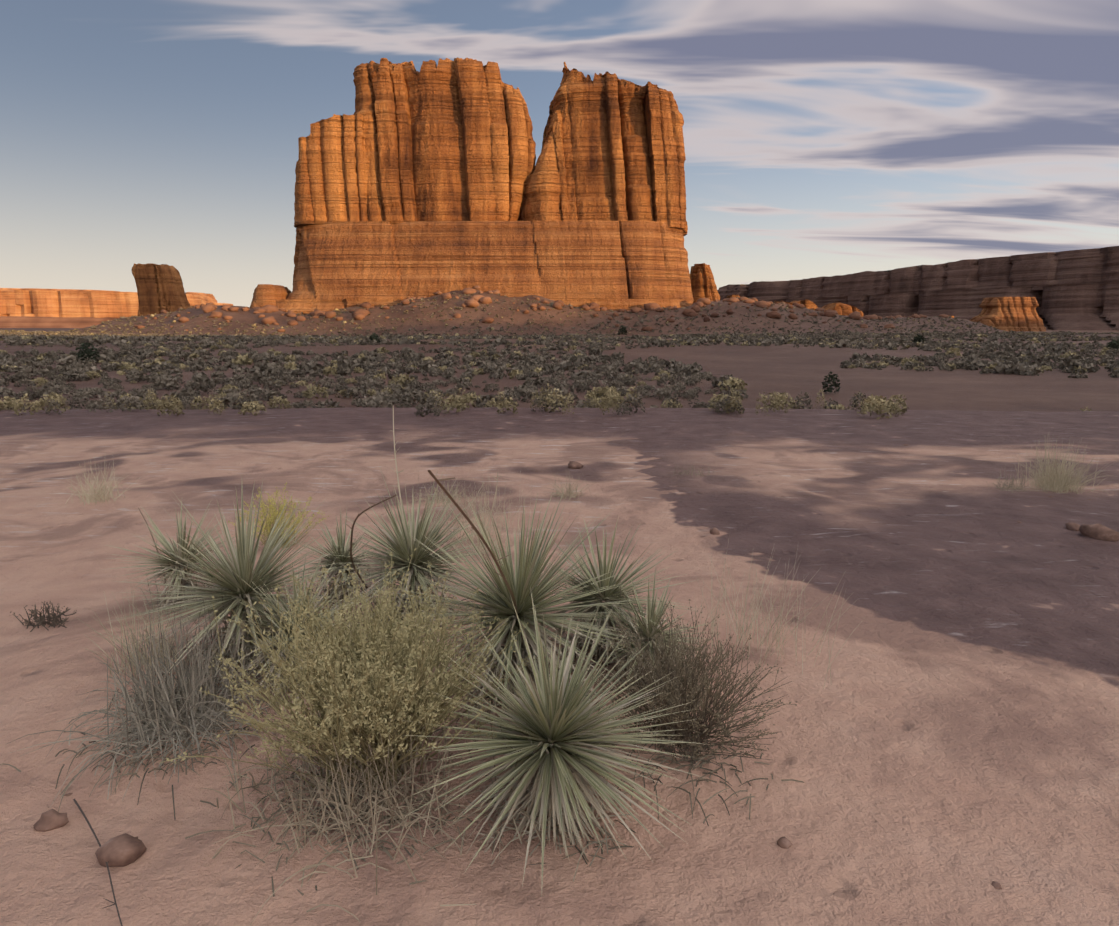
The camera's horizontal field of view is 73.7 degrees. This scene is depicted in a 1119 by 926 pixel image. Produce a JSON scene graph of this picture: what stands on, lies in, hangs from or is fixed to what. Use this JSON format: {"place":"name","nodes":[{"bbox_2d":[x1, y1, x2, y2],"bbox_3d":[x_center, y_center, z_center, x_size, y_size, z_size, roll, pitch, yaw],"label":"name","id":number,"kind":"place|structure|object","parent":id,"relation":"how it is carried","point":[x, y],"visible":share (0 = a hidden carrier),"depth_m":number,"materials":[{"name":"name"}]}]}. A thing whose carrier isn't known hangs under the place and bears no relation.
{"place":"outdoors","nodes":[
{"label":"outdoors","id":0,"kind":"place"},
{"bbox_2d":[0,316,119,327],"bbox_3d":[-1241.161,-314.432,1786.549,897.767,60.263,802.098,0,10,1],"label":"talus slope","id":1,"kind":"structure","parent":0,"point":[38,322],"depth_m":1540.61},
{"bbox_2d":[0,290,214,317],"bbox_3d":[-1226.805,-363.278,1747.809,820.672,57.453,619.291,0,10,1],"label":"mesa","id":2,"kind":"structure","parent":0,"point":[44,303],"depth_m":1566.57,"materials":[{"name":"orange stone"}]},
{"bbox_2d":[0,288,119,291],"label":"mesa top","id":3,"kind":"object","parent":2,"relation":"on","point":[28,289],"visible":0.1,"depth_m":1704.27,"materials":[{"name":"orange stone"}]},
{"bbox_2d":[185,292,217,302],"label":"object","id":4,"kind":"structure","parent":2,"relation":"on","point":[207,296],"depth_m":1914.34,"materials":[{"name":"orange stone"}]},
{"bbox_2d":[215,303,233,305],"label":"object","id":5,"kind":"structure","parent":2,"relation":"on","point":[223,304],"depth_m":1921.43,"materials":[{"name":"orange stone"}]},
{"bbox_2d":[275,299,692,313],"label":"rock ledge","id":6,"kind":"object","parent":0,"point":[304,306],"visible":0.1,"depth_m":385.43,"materials":[{"name":"orange stone"}]},
{"bbox_2d":[250,284,291,307],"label":"rock outcrop","id":7,"kind":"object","parent":6,"relation":"on","point":[266,294],"depth_m":389.77,"materials":[{"name":"orange stone"}]},
{"bbox_2d":[287,220,693,301],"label":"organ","id":8,"kind":"object","parent":6,"relation":"on","point":[584,260],"visible":0.94,"depth_m":384.40,"materials":[{"name":"orange stone"}]},
{"bbox_2d":[294,114,369,227],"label":"rock butte","id":9,"kind":"object","parent":8,"relation":"on","point":[332,168],"visible":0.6,"depth_m":385.62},
{"bbox_2d":[353,57,535,223],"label":"rock butte","id":10,"kind":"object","parent":8,"relation":"on","point":[446,139],"depth_m":385.92,"materials":[{"name":"orange stone"}]},
{"bbox_2d":[519,62,687,235],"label":"rock butte","id":11,"kind":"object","parent":8,"relation":"on","point":[613,148],"depth_m":387.94,"materials":[{"name":"orange stone"}]},
{"bbox_2d":[67,290,1007,336],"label":"talus slope","id":12,"kind":"structure","parent":0,"point":[245,317],"depth_m":352.43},
{"bbox_2d":[134,285,948,331],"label":"talus boulders","id":13,"kind":"object","parent":12,"relation":"on","point":[472,301],"visible":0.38,"depth_m":366.05,"materials":[{"name":"brown stone"}]},
{"bbox_2d":[0,328,1118,925],"bbox_3d":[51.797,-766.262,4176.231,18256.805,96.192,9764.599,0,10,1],"label":"terrain","id":14,"kind":"structure","parent":0,"point":[944,742],"depth_m":3.81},
{"bbox_2d":[132,263,189,315],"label":"tower","id":15,"kind":"structure","parent":14,"relation":"on","point":[160,288],"depth_m":556.81,"materials":[{"name":"brown stone"}]},
{"bbox_2d":[102,466,712,885],"bbox_3d":[-0.961,0.525,3.342,3.524,0.969,2.002,5,11,25],"label":"yucca clump","id":16,"kind":"object","parent":14,"relation":"on","point":[558,698],"visible":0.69,"depth_m":3.04,"materials":[{"name":"green plant"}]},
{"bbox_2d":[0,370,1090,419],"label":"scrub","id":17,"kind":"object","parent":14,"relation":"on","point":[605,397],"visible":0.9,"depth_m":39.72,"materials":[{"name":"green plant"}]},
{"bbox_2d":[0,406,1114,925],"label":"desert shrubs","id":18,"kind":"object","parent":14,"relation":"on","point":[374,692],"visible":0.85,"depth_m":2.63,"materials":[{"name":"green plant"}]},
{"bbox_2d":[0,341,1118,381],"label":"scrub","id":19,"kind":"object","parent":14,"relation":"on","point":[526,367],"visible":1,"depth_m":84.17,"materials":[{"name":"green plant"}]},
{"bbox_2d":[33,409,1118,889],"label":"foreground stones","id":20,"kind":"object","parent":14,"relation":"on","point":[125,849],"visible":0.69,"depth_m":2.28,"materials":[{"name":"brown stone"}]},
{"bbox_2d":[75,325,1118,392],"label":"desert trees","id":21,"kind":"object","parent":14,"relation":"on","point":[89,352],"visible":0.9,"depth_m":89.47,"materials":[{"name":"green plant"}]},
{"bbox_2d":[690,263,719,302],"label":"rock pillar","id":22,"kind":"structure","parent":14,"relation":"on","point":[703,284],"depth_m":450.17,"materials":[{"name":"orange stone"}]},
{"bbox_2d":[726,295,739,298],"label":"rock","id":23,"kind":"object","parent":14,"relation":"on","point":[730,296],"visible":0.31,"depth_m":495.39,"materials":[{"name":"brown stone"}]},
{"bbox_2d":[774,299,863,315],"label":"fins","id":24,"kind":"object","parent":14,"relation":"on","point":[842,309],"visible":0.29,"depth_m":608.87,"materials":[{"name":"orange stone"}]},
{"bbox_2d":[969,297,1045,330],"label":"butte","id":25,"kind":"object","parent":14,"relation":"on","point":[1011,313],"visible":0.75,"depth_m":463.05,"materials":[{"name":"orange stone"}]},
{"bbox_2d":[0,292,1118,348],"bbox_3d":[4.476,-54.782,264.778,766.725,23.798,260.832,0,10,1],"label":"scrub","id":26,"kind":"object","parent":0,"point":[13,337],"visible":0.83,"depth_m":226.69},
{"bbox_2d":[0,0,1118,306],"label":"sky","id":27,"kind":"structure","parent":0,"point":[828,138],"materials":[{"name":"blue"}]},
{"bbox_2d":[758,282,1118,329],"bbox_3d":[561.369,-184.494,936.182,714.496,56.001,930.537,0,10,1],"label":"mesa","id":28,"kind":"structure","parent":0,"point":[1093,306],"depth_m":803.24,"materials":[{"name":"brown stone"}]},
{"bbox_2d":[717,246,1118,300],"bbox_3d":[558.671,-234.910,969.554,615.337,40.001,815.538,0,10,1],"label":"mesa","id":29,"kind":"structure","parent":28,"relation":"on","point":[1036,271],"depth_m":873.75,"materials":[{"name":"brown stone"}]}
]}

